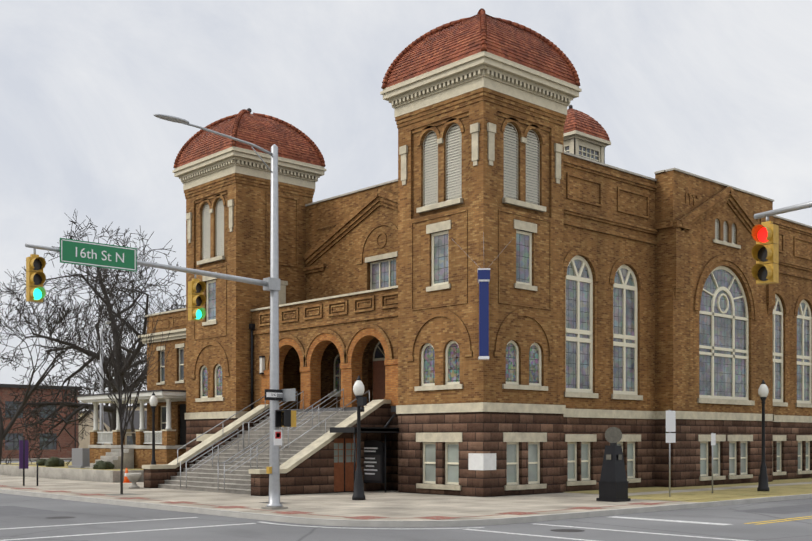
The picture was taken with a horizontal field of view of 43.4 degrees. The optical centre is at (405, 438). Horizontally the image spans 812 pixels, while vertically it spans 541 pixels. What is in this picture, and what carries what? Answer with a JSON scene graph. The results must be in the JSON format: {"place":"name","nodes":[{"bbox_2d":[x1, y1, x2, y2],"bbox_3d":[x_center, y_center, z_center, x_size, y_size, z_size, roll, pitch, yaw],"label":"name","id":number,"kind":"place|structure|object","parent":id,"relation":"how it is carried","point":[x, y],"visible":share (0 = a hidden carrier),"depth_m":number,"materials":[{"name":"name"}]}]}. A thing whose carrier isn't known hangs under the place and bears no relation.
{"place":"outdoors","nodes":[
{"label":"outdoors","id":0,"kind":"place"},
{"bbox_2d":[1,458,71,460],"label":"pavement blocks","id":1,"kind":"structure","parent":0,"point":[31,459],"depth_m":102.57,"materials":[{"name":"concrete"}]},
{"bbox_2d":[0,384,81,458],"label":"brick building","id":2,"kind":"structure","parent":1,"relation":"on","point":[65,438],"depth_m":107.11,"materials":[{"name":"red brick"}]},
{"bbox_2d":[71,305,137,405],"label":"tree","id":3,"kind":"object","parent":1,"relation":"on","point":[103,334],"visible":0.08,"depth_m":151.17,"materials":[{"name":"brown plant"}]},
{"bbox_2d":[69,350,146,444],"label":"tree","id":4,"kind":"object","parent":1,"relation":"on","point":[131,420],"visible":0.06,"depth_m":123.09,"materials":[{"name":"brown plant"}]},
{"bbox_2d":[79,410,146,447],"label":"beige house","id":5,"kind":"structure","parent":1,"relation":"on","point":[84,442],"depth_m":138.94,"materials":[{"name":"beige paint"}]},
{"bbox_2d":[79,405,146,417],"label":"house row","id":6,"kind":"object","parent":1,"relation":"on","point":[137,408],"depth_m":258.26,"materials":[{"name":"beige paint"}]},
{"bbox_2d":[0,462,811,526],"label":"sidewalk","id":7,"kind":"structure","parent":0,"point":[390,508],"depth_m":33.57,"materials":[{"name":"beige concrete"}]},
{"bbox_2d":[19,437,37,485],"bbox_3d":[-16.536,1.011,44.772,0.832,2.150,0.295,0,0,-1],"label":"banner sign","id":8,"kind":"object","parent":7,"relation":"on","point":[23,454],"visible":1,"depth_m":44.73,"materials":[{"name":"purple fabric"}]},
{"bbox_2d":[0,464,143,482],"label":"retaining wall","id":9,"kind":"structure","parent":7,"relation":"on","point":[97,475],"depth_m":51.83,"materials":[{"name":"concrete"}]},
{"bbox_2d":[36,459,46,465],"bbox_3d":[-21.130,1.455,59.313,0.713,0.551,0.883,0,0,-27],"label":"shrub","id":10,"kind":"object","parent":9,"relation":"on","point":[41,462],"visible":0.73,"depth_m":59.02,"materials":[{"name":"green plant"}]},
{"bbox_2d":[45,457,64,466],"bbox_3d":[-19.628,1.407,57.112,1.115,0.772,0.989,0,0,-43],"label":"shrub","id":11,"kind":"object","parent":9,"relation":"on","point":[54,462],"visible":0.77,"depth_m":56.77,"materials":[{"name":"green plant"}]},
{"bbox_2d":[0,282,129,463],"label":"park tree","id":12,"kind":"object","parent":9,"relation":"on","point":[50,332],"visible":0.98,"depth_m":62.30,"materials":[{"name":"brown plant"}]},
{"bbox_2d":[68,448,89,467],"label":"stone block","id":13,"kind":"structure","parent":9,"relation":"on","point":[80,457],"depth_m":54.46,"materials":[{"name":"grey stone"}]},
{"bbox_2d":[0,211,185,464],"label":"bare tree","id":14,"kind":"object","parent":9,"relation":"on","point":[80,407],"visible":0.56,"depth_m":72.79,"materials":[{"name":"brown plant"}]},
{"bbox_2d":[93,460,114,468],"bbox_3d":[-15.633,1.464,52.546,1.003,0.650,1.000,0,0,23],"label":"shrub","id":15,"kind":"object","parent":9,"relation":"on","point":[101,464],"visible":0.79,"depth_m":52.29,"materials":[{"name":"green plant"}]},
{"bbox_2d":[100,321,110,444],"bbox_3d":[-17.523,-2.319,59.355,0.300,8.810,2.744,0,0,-26],"label":"cobra street light","id":16,"kind":"object","parent":7,"relation":"on","point":[101,404],"visible":0.56,"depth_m":60.38,"materials":[{"name":"metal"}]},
{"bbox_2d":[123,468,131,482],"bbox_3d":[-13.124,1.736,47.873,0.380,0.700,0.380,0,0,-43],"label":"traffic cone","id":17,"kind":"object","parent":7,"relation":"on","point":[126,479],"visible":0.67,"depth_m":47.78,"materials":[{"name":"orange plastic"}]},
{"bbox_2d":[80,270,175,493],"bbox_3d":[-10.327,-2.074,37.178,3.839,8.324,3.393,0,0,26],"label":"young street tree","id":18,"kind":"object","parent":7,"relation":"on","point":[119,400],"visible":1,"depth_m":37.59,"materials":[{"name":"brown plant"}]},
{"bbox_2d":[126,473,141,488],"bbox_3d":[-11.328,1.766,42.457,0.660,0.640,0.660,0,0,-43],"label":"stone urn planter","id":19,"kind":"object","parent":7,"relation":"on","point":[133,478],"visible":1,"depth_m":42.27,"materials":[{"name":"stone"}]},
{"bbox_2d":[149,392,157,464],"bbox_3d":[-12.095,-0.064,48.822,0.460,4.300,0.460,0,0,-43],"label":"street lamp","id":20,"kind":"object","parent":7,"relation":"on","point":[153,400],"visible":0.56,"depth_m":48.76,"materials":[{"name":"black metal"}]},
{"bbox_2d":[25,114,295,509],"bbox_3d":[-6.280,-3.352,27.581,7.921,10.876,1.080,0,0,-43],"label":"traffic signal pole","id":21,"kind":"object","parent":7,"relation":"on","point":[35,278],"visible":1,"depth_m":29.20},
{"bbox_2d":[76,247,123,262],"bbox_3d":[-7.887,-4.729,26.290,1.326,0.252,0.008,0,0,-43],"label":"sign lettering","id":22,"kind":"object","parent":21,"relation":"attached to","point":[88,252],"visible":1,"depth_m":26.20,"materials":[{"name":"white paint"}]},
{"bbox_2d":[352,376,366,499],"bbox_3d":[-1.570,-0.021,34.526,0.460,4.214,0.550,0,0,-43],"label":"street lamp","id":23,"kind":"object","parent":7,"relation":"on","point":[358,391],"visible":1,"depth_m":34.45,"materials":[{"name":"black metal"}]},
{"bbox_2d":[364,434,385,491],"bbox_3d":[-1.351,0.961,39.889,0.170,2.250,1.701,0,0,-43],"label":"notice board","id":24,"kind":"object","parent":7,"relation":"on","point":[374,461],"visible":0.88,"depth_m":39.60,"materials":[{"name":"black paint"}]},
{"bbox_2d":[76,8,811,496],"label":"church","id":25,"kind":"structure","parent":7,"relation":"on","point":[632,306],"depth_m":42.83,"materials":[{"name":"brick"}]},
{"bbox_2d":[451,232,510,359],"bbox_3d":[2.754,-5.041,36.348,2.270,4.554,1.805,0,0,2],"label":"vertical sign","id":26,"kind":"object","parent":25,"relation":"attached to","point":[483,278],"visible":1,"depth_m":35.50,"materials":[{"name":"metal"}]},
{"bbox_2d":[596,427,630,501],"bbox_3d":[6.900,0.851,33.895,0.800,2.470,0.800,0,0,-43],"label":"memorial monument","id":27,"kind":"object","parent":7,"relation":"on","point":[613,484],"visible":1,"depth_m":33.72,"materials":[{"name":"black paint"}]},
{"bbox_2d":[666,410,675,496],"bbox_3d":[9.413,0.536,36.333,0.600,3.100,0.069,0,0,-43],"label":"sign post","id":28,"kind":"object","parent":7,"relation":"on","point":[670,424],"visible":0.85,"depth_m":36.32,"materials":[{"name":"metal"}]},
{"bbox_2d":[711,433,715,492],"bbox_3d":[11.630,0.936,38.649,0.300,2.300,0.069,0,0,-43],"label":"sign post","id":29,"kind":"object","parent":7,"relation":"on","point":[713,438],"visible":0.79,"depth_m":38.63,"materials":[{"name":"metal"}]},
{"bbox_2d":[757,380,769,490],"bbox_3d":[14.092,-0.107,40.183,0.460,4.386,0.460,0,0,-43],"label":"street lamp","id":30,"kind":"object","parent":7,"relation":"on","point":[763,390],"visible":1,"depth_m":40.11,"materials":[{"name":"black metal"}]},
{"bbox_2d":[0,460,811,540],"bbox_3d":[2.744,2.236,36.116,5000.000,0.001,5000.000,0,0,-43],"label":"ground","id":31,"kind":"structure","parent":0,"point":[83,513],"depth_m":25.27,"materials":[{"name":"grey asphalt"}]},
{"bbox_2d":[58,350,142,444],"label":"tree","id":32,"kind":"object","parent":31,"relation":"on","point":[107,404],"visible":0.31,"depth_m":95.73,"materials":[{"name":"brown plant"}]},
{"bbox_2d":[122,327,146,389],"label":"tree","id":33,"kind":"object","parent":31,"relation":"on","point":[139,370],"visible":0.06,"depth_m":113.59,"materials":[{"name":"brown plant"}]},
{"bbox_2d":[0,504,811,540],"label":"road markings","id":34,"kind":"object","parent":31,"relation":"on","point":[12,511],"visible":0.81,"depth_m":28.02,"materials":[{"name":"white paint"}]},
{"bbox_2d":[0,0,811,410],"label":"sky","id":35,"kind":"structure","parent":0,"point":[716,90],"materials":[{"name":"white"}]},
{"bbox_2d":[752,201,811,284],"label":"traffic light","id":36,"kind":"object","parent":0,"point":[765,254],"visible":1,"depth_m":19.18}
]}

